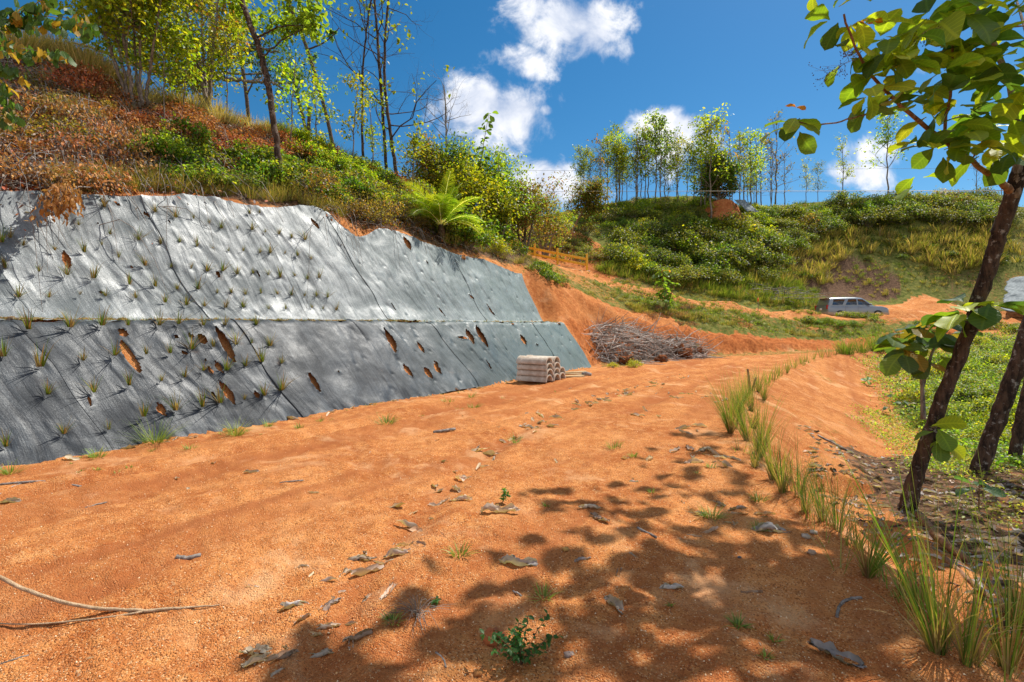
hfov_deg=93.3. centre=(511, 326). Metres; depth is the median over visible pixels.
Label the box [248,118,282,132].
grass clump
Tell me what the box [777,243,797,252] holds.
bush
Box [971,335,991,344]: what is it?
bush
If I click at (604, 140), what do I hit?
thin tree
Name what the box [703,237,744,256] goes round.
bush
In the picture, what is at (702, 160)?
thin tree
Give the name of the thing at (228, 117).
grass clump
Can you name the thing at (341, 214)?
grass clump
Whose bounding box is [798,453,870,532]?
vetiver clump
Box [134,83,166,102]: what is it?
grass clump
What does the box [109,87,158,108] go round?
dry shrub
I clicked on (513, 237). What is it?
shrub
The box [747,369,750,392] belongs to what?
stake
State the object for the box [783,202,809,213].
bush
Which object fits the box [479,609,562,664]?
weed
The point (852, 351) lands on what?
vetiver clump
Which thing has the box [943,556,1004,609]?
stick
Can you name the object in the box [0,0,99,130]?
overhanging branch
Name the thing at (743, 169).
power line
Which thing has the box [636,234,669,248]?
bush
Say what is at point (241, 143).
dry shrub
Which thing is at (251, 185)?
grass clump
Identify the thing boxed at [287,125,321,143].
shrub
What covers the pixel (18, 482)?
stick
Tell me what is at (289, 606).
dry leaf
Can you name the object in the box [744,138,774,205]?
thin tree
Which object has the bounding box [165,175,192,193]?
grass clump
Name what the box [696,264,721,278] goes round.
bush
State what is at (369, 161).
shrub
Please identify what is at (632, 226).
bush
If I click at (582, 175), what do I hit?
thin tree
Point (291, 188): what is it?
grass clump
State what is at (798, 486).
vetiver clump
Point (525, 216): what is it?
tree
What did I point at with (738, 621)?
grass tuft
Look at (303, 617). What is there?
dry leaf
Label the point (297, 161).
shrub
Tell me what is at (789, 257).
bush
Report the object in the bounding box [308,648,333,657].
dry leaf
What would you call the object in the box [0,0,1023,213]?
sky
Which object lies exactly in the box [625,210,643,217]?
bush
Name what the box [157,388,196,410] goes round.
grass tuft
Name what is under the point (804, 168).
thin tree
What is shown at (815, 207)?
bush
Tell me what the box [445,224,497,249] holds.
shrub
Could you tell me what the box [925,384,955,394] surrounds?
shrub
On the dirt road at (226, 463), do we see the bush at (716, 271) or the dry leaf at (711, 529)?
the dry leaf at (711, 529)
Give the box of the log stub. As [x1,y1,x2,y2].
[581,372,591,375]
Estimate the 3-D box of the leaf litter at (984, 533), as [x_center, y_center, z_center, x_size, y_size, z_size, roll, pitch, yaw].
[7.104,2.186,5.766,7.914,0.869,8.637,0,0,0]
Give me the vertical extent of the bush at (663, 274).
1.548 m
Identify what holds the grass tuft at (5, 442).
on the hillside
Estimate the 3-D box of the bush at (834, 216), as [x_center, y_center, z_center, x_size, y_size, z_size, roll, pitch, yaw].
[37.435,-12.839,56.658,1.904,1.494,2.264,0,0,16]
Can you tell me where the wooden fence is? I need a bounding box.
[512,242,589,271]
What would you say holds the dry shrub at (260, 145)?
on the hillside
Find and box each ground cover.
[527,195,1012,282]
[611,284,887,340]
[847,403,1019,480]
[850,326,1023,471]
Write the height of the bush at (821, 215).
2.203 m
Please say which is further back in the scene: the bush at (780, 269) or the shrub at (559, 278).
the bush at (780, 269)
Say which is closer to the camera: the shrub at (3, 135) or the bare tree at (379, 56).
the shrub at (3, 135)
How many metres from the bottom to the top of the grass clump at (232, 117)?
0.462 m
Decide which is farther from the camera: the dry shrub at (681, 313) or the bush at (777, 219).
the bush at (777, 219)
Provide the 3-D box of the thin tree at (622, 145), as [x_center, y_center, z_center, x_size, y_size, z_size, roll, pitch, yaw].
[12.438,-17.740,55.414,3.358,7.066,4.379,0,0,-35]
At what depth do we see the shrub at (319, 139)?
18.07 m
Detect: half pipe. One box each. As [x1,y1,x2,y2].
[516,355,552,364]
[516,375,552,382]
[517,363,553,370]
[517,369,553,376]
[526,355,559,363]
[551,373,560,380]
[552,362,560,368]
[553,368,559,373]
[559,372,565,378]
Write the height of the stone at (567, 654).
0.032 m
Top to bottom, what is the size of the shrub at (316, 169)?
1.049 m
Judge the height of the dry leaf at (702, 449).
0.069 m
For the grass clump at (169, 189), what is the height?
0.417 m
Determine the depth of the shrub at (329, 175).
15.12 m
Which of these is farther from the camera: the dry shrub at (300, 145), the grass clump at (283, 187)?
the dry shrub at (300, 145)
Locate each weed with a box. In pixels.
[382,595,450,634]
[431,596,440,604]
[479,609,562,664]
[499,487,510,502]
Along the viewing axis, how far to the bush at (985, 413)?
11.89 m
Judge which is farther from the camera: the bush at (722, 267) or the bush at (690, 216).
the bush at (690, 216)
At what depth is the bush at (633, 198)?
54.79 m
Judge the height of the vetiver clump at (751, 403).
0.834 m
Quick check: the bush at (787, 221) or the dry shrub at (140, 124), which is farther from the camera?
the bush at (787, 221)
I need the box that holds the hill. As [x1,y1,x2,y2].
[512,196,1023,311]
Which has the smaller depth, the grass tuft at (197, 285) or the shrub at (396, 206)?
the grass tuft at (197, 285)
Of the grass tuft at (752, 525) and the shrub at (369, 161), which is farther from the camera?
the shrub at (369, 161)
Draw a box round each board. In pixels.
[565,373,580,374]
[566,371,586,372]
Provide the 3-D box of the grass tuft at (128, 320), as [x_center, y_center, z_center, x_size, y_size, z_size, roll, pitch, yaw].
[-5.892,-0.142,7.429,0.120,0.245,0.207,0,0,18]
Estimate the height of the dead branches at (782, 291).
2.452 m
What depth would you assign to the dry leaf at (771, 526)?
3.81 m
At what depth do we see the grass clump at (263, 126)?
16.56 m
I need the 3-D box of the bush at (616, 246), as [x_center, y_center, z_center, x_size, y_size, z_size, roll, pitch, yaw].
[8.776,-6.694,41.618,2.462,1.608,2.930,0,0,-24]
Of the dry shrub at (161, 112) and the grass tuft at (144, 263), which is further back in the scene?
the dry shrub at (161, 112)
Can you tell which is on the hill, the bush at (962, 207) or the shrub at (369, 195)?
the bush at (962, 207)
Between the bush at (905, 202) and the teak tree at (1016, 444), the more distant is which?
the bush at (905, 202)
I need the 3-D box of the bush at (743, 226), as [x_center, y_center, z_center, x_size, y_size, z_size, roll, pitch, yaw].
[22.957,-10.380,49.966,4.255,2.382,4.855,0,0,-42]
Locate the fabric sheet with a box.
[735,200,757,211]
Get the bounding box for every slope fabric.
[0,190,543,322]
[0,318,590,468]
[1001,276,1023,311]
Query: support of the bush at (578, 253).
on the hill
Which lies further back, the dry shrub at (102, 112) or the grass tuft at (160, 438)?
the dry shrub at (102, 112)
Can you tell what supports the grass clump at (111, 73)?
on the hillside
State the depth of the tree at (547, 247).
33.79 m
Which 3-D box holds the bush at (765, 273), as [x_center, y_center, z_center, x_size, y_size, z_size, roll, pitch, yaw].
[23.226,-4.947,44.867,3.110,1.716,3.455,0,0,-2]
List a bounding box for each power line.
[528,191,1023,192]
[544,168,935,170]
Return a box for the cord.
[912,190,1003,190]
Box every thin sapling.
[104,10,200,118]
[159,11,210,109]
[203,11,253,123]
[256,49,330,149]
[299,49,342,137]
[335,71,375,157]
[358,83,403,161]
[395,115,429,192]
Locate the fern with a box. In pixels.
[401,168,486,242]
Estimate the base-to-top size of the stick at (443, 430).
0.047 m
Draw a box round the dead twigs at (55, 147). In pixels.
[0,52,309,311]
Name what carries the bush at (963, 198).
on the hill
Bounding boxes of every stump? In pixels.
[617,354,637,364]
[654,354,668,361]
[669,343,697,358]
[691,346,710,357]
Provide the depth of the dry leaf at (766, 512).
4.17 m
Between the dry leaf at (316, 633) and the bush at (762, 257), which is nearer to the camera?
the dry leaf at (316, 633)
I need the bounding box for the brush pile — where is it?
[582,307,728,365]
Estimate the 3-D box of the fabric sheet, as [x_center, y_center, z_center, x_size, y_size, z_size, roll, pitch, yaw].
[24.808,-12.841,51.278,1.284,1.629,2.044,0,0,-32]
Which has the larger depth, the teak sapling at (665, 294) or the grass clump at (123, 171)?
the teak sapling at (665, 294)
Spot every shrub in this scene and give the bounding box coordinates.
[0,89,43,120]
[0,109,50,131]
[0,113,52,141]
[0,124,75,157]
[0,129,23,140]
[0,130,57,161]
[0,149,61,189]
[0,156,111,193]
[0,159,56,185]
[0,167,15,184]
[1,111,39,121]
[3,63,49,89]
[3,89,72,123]
[7,81,99,130]
[7,121,128,162]
[8,92,68,119]
[10,89,120,126]
[15,109,47,127]
[20,156,66,173]
[21,150,149,195]
[25,108,101,140]
[30,126,73,144]
[33,123,140,161]
[34,89,70,105]
[36,62,111,98]
[38,90,116,125]
[38,148,141,183]
[42,139,100,163]
[48,59,111,82]
[52,159,103,180]
[59,114,91,131]
[60,64,118,93]
[62,111,146,142]
[63,84,112,104]
[67,103,108,121]
[68,90,114,107]
[74,126,121,144]
[76,97,106,108]
[81,74,124,94]
[83,105,124,121]
[85,120,118,136]
[90,121,163,159]
[92,138,157,164]
[93,92,132,112]
[94,110,159,136]
[95,83,135,100]
[98,128,185,163]
[98,144,184,175]
[99,92,143,113]
[99,104,144,122]
[101,168,138,191]
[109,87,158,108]
[112,109,155,123]
[115,133,197,162]
[116,116,157,133]
[132,125,191,148]
[135,112,167,123]
[136,113,182,134]
[137,158,199,183]
[143,105,181,122]
[146,111,220,144]
[148,103,198,121]
[149,128,205,162]
[151,117,209,142]
[151,122,194,139]
[157,142,228,173]
[161,96,216,124]
[162,155,243,188]
[172,111,220,136]
[179,169,220,189]
[182,136,217,160]
[184,134,236,167]
[185,164,227,187]
[201,137,242,151]
[202,112,226,125]
[205,124,224,138]
[212,174,247,189]
[214,152,290,184]
[215,173,235,190]
[217,128,253,149]
[217,135,282,160]
[220,148,247,158]
[221,127,242,135]
[223,138,256,147]
[227,167,245,176]
[229,168,272,191]
[232,133,271,150]
[233,125,265,138]
[235,142,296,170]
[243,140,283,160]
[245,156,314,187]
[247,136,298,154]
[256,126,297,142]
[268,177,299,190]
[273,171,334,198]
[280,133,317,157]
[280,136,324,158]
[281,148,300,161]
[282,155,308,166]
[283,158,302,175]
[285,162,346,202]
[286,157,323,180]
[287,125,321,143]
[287,147,318,165]
[293,153,336,186]
[294,122,332,147]
[303,142,332,156]
[308,167,341,184]
[308,181,352,202]
[309,155,335,169]
[310,148,342,161]
[311,193,349,211]
[315,164,348,182]
[316,141,348,153]
[319,145,352,161]
[319,150,351,172]
[322,165,364,183]
[323,185,359,211]
[329,173,381,196]
[330,155,366,171]
[331,160,381,183]
[336,171,381,199]
[338,192,378,219]
[339,183,358,197]
[340,190,357,201]
[341,160,384,183]
[341,168,377,185]
[345,151,374,167]
[346,192,392,221]
[350,183,384,202]
[355,187,395,208]
[358,205,399,225]
[360,196,387,209]
[361,191,408,221]
[362,174,393,193]
[364,156,395,173]
[364,158,399,179]
[369,173,392,190]
[374,168,404,188]
[378,182,397,193]
[381,187,405,204]
[386,176,415,195]
[388,189,416,208]
[388,201,418,220]
[391,188,415,203]
[392,173,433,194]
[397,212,434,227]
[400,193,426,215]
[403,177,441,193]
[409,191,456,211]
[429,212,477,236]
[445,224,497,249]
[453,202,478,220]
[457,210,487,222]
[458,213,498,236]
[479,232,508,249]
[480,215,515,241]
[484,227,508,245]
[491,244,514,254]
[495,227,520,241]
[504,236,529,253]
[524,260,548,271]
[536,261,553,269]
[537,270,558,281]
[551,272,565,283]
[561,275,571,283]
[606,362,617,367]
[627,358,643,367]
[644,310,661,319]
[676,311,688,317]
[678,303,697,308]
[797,272,814,277]
[798,315,816,321]
[820,317,833,321]
[833,320,846,326]
[834,311,853,316]
[847,311,865,318]
[850,320,859,324]
[859,311,876,317]
[865,315,888,322]
[905,319,928,329]
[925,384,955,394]
[951,390,981,401]
[953,475,1006,511]
[957,376,989,384]
[976,345,997,350]
[981,370,1001,377]
[983,319,1018,330]
[986,334,1002,339]
[999,324,1018,334]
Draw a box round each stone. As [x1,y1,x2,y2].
[473,668,483,676]
[480,627,505,645]
[564,651,574,657]
[801,533,810,538]
[806,549,816,554]
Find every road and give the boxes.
[0,345,980,681]
[617,282,1022,318]
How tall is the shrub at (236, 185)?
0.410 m
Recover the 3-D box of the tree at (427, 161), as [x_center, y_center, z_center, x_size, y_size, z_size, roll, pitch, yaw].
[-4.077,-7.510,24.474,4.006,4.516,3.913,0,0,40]
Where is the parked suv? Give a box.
[815,296,888,316]
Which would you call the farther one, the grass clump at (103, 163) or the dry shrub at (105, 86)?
the dry shrub at (105, 86)
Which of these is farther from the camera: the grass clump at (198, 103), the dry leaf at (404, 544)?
the grass clump at (198, 103)
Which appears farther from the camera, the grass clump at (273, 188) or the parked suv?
the parked suv
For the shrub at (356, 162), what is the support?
on the hillside
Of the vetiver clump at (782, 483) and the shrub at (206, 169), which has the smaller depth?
the vetiver clump at (782, 483)
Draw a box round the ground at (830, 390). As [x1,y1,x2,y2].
[733,329,1023,681]
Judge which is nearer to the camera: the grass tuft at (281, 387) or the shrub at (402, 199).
the grass tuft at (281, 387)
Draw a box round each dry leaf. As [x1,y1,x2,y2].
[0,497,21,502]
[64,454,79,460]
[120,444,136,448]
[238,643,272,654]
[241,654,266,666]
[243,469,258,472]
[264,649,299,661]
[269,649,288,663]
[270,666,284,676]
[277,604,296,611]
[280,600,308,606]
[294,612,310,622]
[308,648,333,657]
[310,631,322,636]
[316,622,340,628]
[319,576,338,581]
[319,597,341,609]
[323,602,330,614]
[339,567,351,576]
[342,628,372,641]
[344,620,355,624]
[347,554,377,560]
[351,564,383,575]
[379,582,397,599]
[383,547,409,557]
[390,502,404,507]
[395,542,410,546]
[397,519,418,527]
[405,526,422,531]
[427,502,440,505]
[449,494,471,500]
[452,485,460,491]
[455,475,464,481]
[471,447,489,451]
[480,502,519,512]
[483,450,498,455]
[498,554,537,565]
[574,557,590,561]
[579,504,600,508]
[589,512,609,521]
[604,594,623,614]
[659,582,683,588]
[669,446,679,452]
[675,424,690,429]
[684,457,702,462]
[692,423,706,426]
[696,446,711,451]
[704,526,718,532]
[708,449,719,454]
[713,500,725,505]
[718,460,732,467]
[729,505,746,509]
[751,522,786,532]
[754,511,775,514]
[808,638,866,668]
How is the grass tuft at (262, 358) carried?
on the slope fabric at (364, 359)
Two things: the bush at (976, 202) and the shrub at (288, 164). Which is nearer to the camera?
the shrub at (288, 164)
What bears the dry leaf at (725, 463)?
on the dirt road at (226, 463)
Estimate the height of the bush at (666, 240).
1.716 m
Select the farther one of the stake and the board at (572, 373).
the board at (572, 373)
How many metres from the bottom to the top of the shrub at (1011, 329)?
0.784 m
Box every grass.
[3,313,555,321]
[546,193,1023,443]
[723,350,1015,681]
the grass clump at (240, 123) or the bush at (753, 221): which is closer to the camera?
the grass clump at (240, 123)
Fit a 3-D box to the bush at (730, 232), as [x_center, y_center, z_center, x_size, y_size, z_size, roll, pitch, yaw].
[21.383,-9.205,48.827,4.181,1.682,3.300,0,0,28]
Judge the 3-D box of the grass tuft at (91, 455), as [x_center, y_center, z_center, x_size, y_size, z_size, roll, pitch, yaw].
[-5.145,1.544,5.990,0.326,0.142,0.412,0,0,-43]
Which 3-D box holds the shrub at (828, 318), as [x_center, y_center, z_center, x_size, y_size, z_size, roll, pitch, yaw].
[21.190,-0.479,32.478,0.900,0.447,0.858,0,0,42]
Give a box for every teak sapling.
[472,111,498,208]
[488,152,507,234]
[651,269,673,306]
[654,282,680,308]
[873,310,982,419]
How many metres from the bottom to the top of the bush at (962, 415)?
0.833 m
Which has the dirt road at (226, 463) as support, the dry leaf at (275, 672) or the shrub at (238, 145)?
the dry leaf at (275, 672)
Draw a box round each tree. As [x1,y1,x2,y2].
[37,0,211,108]
[58,0,318,113]
[119,0,263,111]
[218,0,332,189]
[228,1,259,119]
[270,5,347,144]
[292,0,467,177]
[293,88,310,136]
[397,128,466,193]
[398,128,494,209]
[408,65,469,153]
[410,148,513,221]
[413,129,536,219]
[472,179,525,238]
[482,158,548,233]
[505,171,577,254]
[517,182,582,258]
[559,144,598,184]
[559,168,615,231]
[573,145,596,188]
[575,146,610,187]
[585,133,619,200]
[590,132,620,202]
[604,122,631,200]
[604,142,631,199]
[606,131,632,191]
[606,145,629,201]
[607,139,641,200]
[617,127,656,197]
[620,149,632,199]
[622,122,653,196]
[626,138,669,199]
[627,123,660,197]
[627,145,642,199]
[629,123,667,197]
[635,108,684,202]
[638,112,682,204]
[647,127,676,196]
[660,159,678,193]
[666,125,688,195]
[666,132,695,203]
[668,112,728,206]
[671,144,694,199]
[675,103,739,217]
[679,143,707,200]
[688,126,722,206]
[688,148,749,199]
[703,125,732,199]
[712,121,752,199]
[725,127,771,216]
[726,131,754,210]
[730,130,769,199]
[737,157,764,200]
[742,131,768,204]
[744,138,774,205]
[759,109,827,204]
[759,134,789,204]
[761,0,1023,511]
[762,154,781,201]
[765,152,794,205]
[799,156,819,191]
[810,158,826,195]
[831,133,858,191]
[853,102,915,192]
[920,1,1023,474]
[966,153,983,189]
[993,0,1023,462]
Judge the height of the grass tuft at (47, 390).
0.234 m
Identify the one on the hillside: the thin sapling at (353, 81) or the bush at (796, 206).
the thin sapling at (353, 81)
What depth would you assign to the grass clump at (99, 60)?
13.06 m
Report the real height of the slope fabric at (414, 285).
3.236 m
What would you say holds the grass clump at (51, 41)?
on the hillside
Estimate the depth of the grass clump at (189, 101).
14.81 m
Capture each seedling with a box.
[860,377,875,384]
[886,394,900,400]
[894,400,915,411]
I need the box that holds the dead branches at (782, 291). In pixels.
[738,282,833,303]
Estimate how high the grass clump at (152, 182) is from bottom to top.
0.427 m
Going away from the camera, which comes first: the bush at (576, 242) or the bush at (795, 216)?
the bush at (576, 242)
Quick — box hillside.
[0,56,1021,415]
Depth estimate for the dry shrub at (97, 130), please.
10.60 m
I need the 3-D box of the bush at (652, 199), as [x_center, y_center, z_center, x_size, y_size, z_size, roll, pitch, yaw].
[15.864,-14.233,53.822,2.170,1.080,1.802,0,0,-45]
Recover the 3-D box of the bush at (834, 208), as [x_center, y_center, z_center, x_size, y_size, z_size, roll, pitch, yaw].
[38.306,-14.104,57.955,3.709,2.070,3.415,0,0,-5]
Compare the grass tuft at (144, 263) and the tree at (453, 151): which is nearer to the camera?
the grass tuft at (144, 263)
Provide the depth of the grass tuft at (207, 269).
9.90 m
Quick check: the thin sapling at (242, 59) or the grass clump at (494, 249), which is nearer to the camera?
the thin sapling at (242, 59)
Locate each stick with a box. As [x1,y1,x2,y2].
[0,480,81,486]
[0,575,219,624]
[0,654,28,664]
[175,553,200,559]
[433,428,455,432]
[435,651,446,667]
[637,527,656,537]
[741,590,762,593]
[817,434,847,450]
[835,596,862,617]
[915,511,970,562]
[940,563,1001,597]
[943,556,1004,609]
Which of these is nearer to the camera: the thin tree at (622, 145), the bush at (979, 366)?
the bush at (979, 366)
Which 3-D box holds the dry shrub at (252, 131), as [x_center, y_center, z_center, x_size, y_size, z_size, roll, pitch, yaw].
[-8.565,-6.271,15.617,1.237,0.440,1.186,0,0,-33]
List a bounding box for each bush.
[549,235,569,248]
[563,236,584,245]
[569,246,581,251]
[571,211,590,222]
[572,221,601,235]
[573,250,589,258]
[579,244,595,252]
[583,249,603,260]
[592,250,609,259]
[595,211,618,221]
[596,243,634,263]
[601,239,645,259]
[602,218,620,227]
[605,239,630,251]
[607,199,627,208]
[607,207,625,216]
[607,223,645,245]
[608,244,649,263]
[611,198,630,206]
[614,217,625,221]
[618,203,634,211]
[618,219,635,226]
[621,256,650,269]
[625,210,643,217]
[625,221,653,232]
[626,194,642,202]
[626,243,643,251]
[628,243,653,252]
[632,227,660,239]
[633,198,660,210]
[633,261,657,272]
[634,198,651,203]
[635,208,661,219]
[635,218,675,237]
[636,213,658,225]
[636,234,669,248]
[638,260,672,274]
[639,245,656,254]
[640,210,666,219]
[640,244,682,262]
[643,267,679,278]
[647,195,662,202]
[653,236,680,247]
[654,197,675,208]
[654,227,702,249]
[655,264,688,282]
[656,250,690,266]
[657,257,683,267]
[659,221,698,238]
[661,231,689,245]
[663,257,687,265]
[664,218,702,230]
[664,235,702,250]
[664,263,691,274]
[666,214,706,229]
[668,212,702,229]
[670,209,695,218]
[671,260,697,269]
[671,262,708,281]
[674,194,688,200]
[676,225,703,246]
[679,207,704,216]
[679,240,734,260]
[679,250,712,262]
[680,246,696,256]
[682,221,718,241]
[687,194,708,202]
[688,249,737,269]
[691,262,714,273]
[694,266,719,281]
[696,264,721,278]
[697,215,717,230]
[697,225,735,245]
[701,200,716,208]
[701,221,728,229]
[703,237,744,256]
[704,215,721,225]
[707,217,735,229]
[707,266,742,283]
[711,264,740,272]
[712,227,756,246]
[713,237,755,261]
[713,249,748,270]
[714,207,761,230]
[714,251,750,268]
[717,226,740,239]
[718,216,760,233]
[718,226,742,236]
[722,246,762,269]
[724,237,772,262]
[725,246,752,264]
[732,224,760,238]
[737,274,755,284]
[738,226,788,252]
[744,217,760,228]
[746,265,781,279]
[747,209,769,220]
[747,247,778,264]
[751,203,762,210]
[755,255,780,268]
[756,248,790,267]
[757,207,780,218]
[757,223,782,239]
[759,217,775,225]
[759,236,791,252]
[760,220,781,234]
[761,202,786,217]
[761,214,783,225]
[761,261,788,275]
[766,232,794,250]
[767,246,791,254]
[768,216,793,227]
[773,251,798,265]
[776,204,811,218]
[776,228,794,240]
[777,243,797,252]
[780,223,812,242]
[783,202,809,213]
[783,213,807,222]
[787,218,806,228]
[787,235,813,250]
[791,229,819,240]
[795,220,829,234]
[797,209,824,227]
[802,230,818,239]
[804,209,832,223]
[808,204,824,211]
[809,215,852,233]
[812,206,835,215]
[816,203,847,213]
[823,190,870,207]
[826,199,849,208]
[827,209,847,217]
[828,218,849,228]
[829,213,840,219]
[832,213,856,220]
[840,207,858,216]
[842,202,862,207]
[845,204,884,217]
[845,215,861,224]
[847,209,892,227]
[851,200,879,210]
[860,204,910,225]
[860,209,892,222]
[863,255,871,260]
[864,191,889,202]
[864,193,901,206]
[872,203,903,213]
[880,192,896,202]
[888,199,924,212]
[889,189,927,200]
[891,212,916,224]
[893,197,928,211]
[894,191,933,204]
[895,198,933,220]
[895,385,934,401]
[897,253,908,258]
[903,380,919,388]
[908,226,921,231]
[910,204,938,219]
[910,403,978,425]
[912,191,956,208]
[917,204,971,224]
[927,191,954,206]
[927,354,939,360]
[930,362,944,379]
[931,185,960,199]
[938,189,977,207]
[939,250,960,256]
[948,201,976,212]
[949,208,981,222]
[951,211,995,225]
[952,194,986,209]
[952,383,998,400]
[952,402,971,409]
[952,423,1011,439]
[958,196,991,209]
[958,199,997,215]
[961,389,1016,410]
[963,359,994,371]
[967,402,991,411]
[967,424,1007,435]
[969,185,1000,197]
[970,419,1013,430]
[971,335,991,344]
[974,213,997,222]
[974,392,1018,423]
[975,194,998,202]
[976,213,994,225]
[976,354,999,364]
[982,193,1002,201]
[984,202,998,208]
[984,351,1009,364]
[984,400,1016,426]
[989,205,1023,219]
[999,430,1011,441]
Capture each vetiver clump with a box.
[697,363,767,433]
[712,371,767,425]
[714,386,775,440]
[725,369,762,414]
[731,364,775,400]
[733,388,813,457]
[734,374,762,411]
[734,403,816,479]
[742,396,770,428]
[744,434,806,493]
[744,437,764,467]
[745,360,769,391]
[747,400,787,441]
[753,373,773,400]
[760,368,776,383]
[768,365,779,379]
[770,436,832,497]
[774,362,786,375]
[783,359,791,372]
[789,463,825,512]
[790,453,866,521]
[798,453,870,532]
[807,478,977,578]
[820,421,1023,655]
[833,339,856,353]
[835,337,861,354]
[845,499,885,550]
[850,333,877,352]
[858,328,883,350]
[864,327,890,351]
[866,498,964,610]
[872,327,896,339]
[881,488,1023,677]
[881,535,920,596]
[887,423,1023,678]
[938,467,1023,631]
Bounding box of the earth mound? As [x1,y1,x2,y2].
[704,199,744,223]
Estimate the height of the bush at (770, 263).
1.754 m
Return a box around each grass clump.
[0,28,51,52]
[2,32,42,50]
[3,30,58,49]
[5,32,73,54]
[22,35,80,49]
[25,41,59,64]
[25,63,59,76]
[28,31,86,50]
[31,67,57,86]
[32,80,66,98]
[37,109,67,125]
[37,152,81,180]
[38,34,74,61]
[39,32,80,46]
[42,35,87,52]
[45,40,101,65]
[49,46,104,70]
[54,37,108,59]
[54,44,114,73]
[61,46,120,80]
[62,39,116,65]
[63,94,90,106]
[64,161,100,192]
[70,39,101,58]
[71,45,120,68]
[71,82,107,100]
[75,44,121,75]
[76,52,125,71]
[82,45,125,71]
[85,48,142,84]
[87,157,127,176]
[95,62,134,89]
[95,99,126,113]
[96,83,123,98]
[101,162,124,181]
[102,62,128,85]
[102,175,117,191]
[105,62,143,91]
[106,173,128,191]
[108,163,143,183]
[111,162,144,176]
[122,177,146,191]
[123,161,150,182]
[125,70,155,91]
[128,84,162,103]
[129,168,162,184]
[131,172,156,191]
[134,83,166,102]
[141,174,172,192]
[142,171,166,190]
[148,160,170,181]
[149,78,196,103]
[149,166,182,189]
[151,86,178,101]
[161,86,206,110]
[161,92,191,104]
[161,167,201,192]
[161,177,176,191]
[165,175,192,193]
[167,86,216,114]
[177,91,213,114]
[178,164,205,190]
[179,91,210,114]
[189,166,214,190]
[193,186,206,195]
[202,94,234,113]
[202,178,221,194]
[203,102,237,124]
[206,99,244,123]
[214,180,231,196]
[219,183,236,195]
[220,110,241,123]
[225,184,240,194]
[231,113,248,126]
[232,110,255,125]
[235,178,249,193]
[236,113,266,128]
[238,183,255,196]
[241,186,261,198]
[244,177,264,192]
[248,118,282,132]
[253,117,281,133]
[255,188,282,202]
[259,175,276,193]
[264,185,287,202]
[266,118,295,137]
[266,181,283,194]
[270,177,292,195]
[273,183,292,201]
[279,183,299,200]
[285,180,300,192]
[290,177,309,199]
[294,188,309,204]
[304,190,319,206]
[307,193,328,208]
[320,138,340,151]
[322,195,348,212]
[333,203,346,217]
[435,232,451,243]
[489,244,501,253]
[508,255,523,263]
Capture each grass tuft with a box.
[0,224,9,242]
[0,253,13,267]
[0,336,11,356]
[0,429,18,446]
[0,461,28,475]
[5,227,16,237]
[14,284,29,296]
[15,305,37,328]
[18,237,32,245]
[30,341,52,366]
[42,380,59,394]
[44,290,57,297]
[53,418,75,433]
[55,262,76,274]
[56,302,83,326]
[75,376,103,392]
[76,238,89,251]
[78,349,94,360]
[82,446,108,458]
[88,261,102,277]
[96,307,116,325]
[99,194,113,206]
[101,341,131,355]
[113,415,190,443]
[121,368,133,385]
[123,316,131,324]
[126,271,133,284]
[131,227,150,239]
[135,248,157,265]
[138,400,152,416]
[147,273,159,286]
[154,307,171,324]
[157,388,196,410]
[164,205,181,217]
[165,340,174,352]
[168,312,191,323]
[176,443,199,450]
[178,293,197,304]
[179,329,209,348]
[179,367,193,376]
[192,275,203,288]
[192,314,208,324]
[194,362,211,370]
[195,388,208,406]
[203,258,215,270]
[203,382,228,402]
[209,336,219,346]
[209,417,256,436]
[221,260,230,270]
[222,356,235,370]
[225,331,243,344]
[252,315,263,324]
[255,344,267,361]
[256,419,278,426]
[259,380,279,395]
[264,334,278,345]
[271,372,296,390]
[374,414,399,424]
[378,609,405,625]
[442,541,480,557]
[508,435,522,443]
[528,581,562,601]
[602,439,624,448]
[695,503,732,520]
[720,610,754,629]
[747,520,768,531]
[748,488,777,502]
[756,648,774,659]
[767,634,784,643]
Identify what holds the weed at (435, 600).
on the dirt road at (226, 463)
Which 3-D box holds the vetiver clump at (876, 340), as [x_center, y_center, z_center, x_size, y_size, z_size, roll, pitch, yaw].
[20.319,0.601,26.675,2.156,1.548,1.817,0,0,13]
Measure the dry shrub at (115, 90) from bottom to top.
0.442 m
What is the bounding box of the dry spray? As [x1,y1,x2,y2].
[24,179,91,226]
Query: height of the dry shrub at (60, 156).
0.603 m
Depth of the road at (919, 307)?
41.92 m
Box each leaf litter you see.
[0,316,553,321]
[796,425,1023,657]
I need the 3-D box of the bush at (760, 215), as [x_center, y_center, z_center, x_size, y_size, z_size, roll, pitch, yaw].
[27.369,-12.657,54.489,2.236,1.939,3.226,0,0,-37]
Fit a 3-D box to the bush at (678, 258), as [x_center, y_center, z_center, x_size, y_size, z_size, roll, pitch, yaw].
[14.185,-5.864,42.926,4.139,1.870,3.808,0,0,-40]
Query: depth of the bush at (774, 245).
48.77 m
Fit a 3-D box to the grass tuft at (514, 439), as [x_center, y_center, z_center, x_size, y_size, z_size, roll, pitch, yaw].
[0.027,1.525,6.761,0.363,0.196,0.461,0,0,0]
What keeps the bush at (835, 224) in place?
on the hill
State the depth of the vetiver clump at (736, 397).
8.57 m
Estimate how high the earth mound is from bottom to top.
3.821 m
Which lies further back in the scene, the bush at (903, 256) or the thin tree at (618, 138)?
the thin tree at (618, 138)

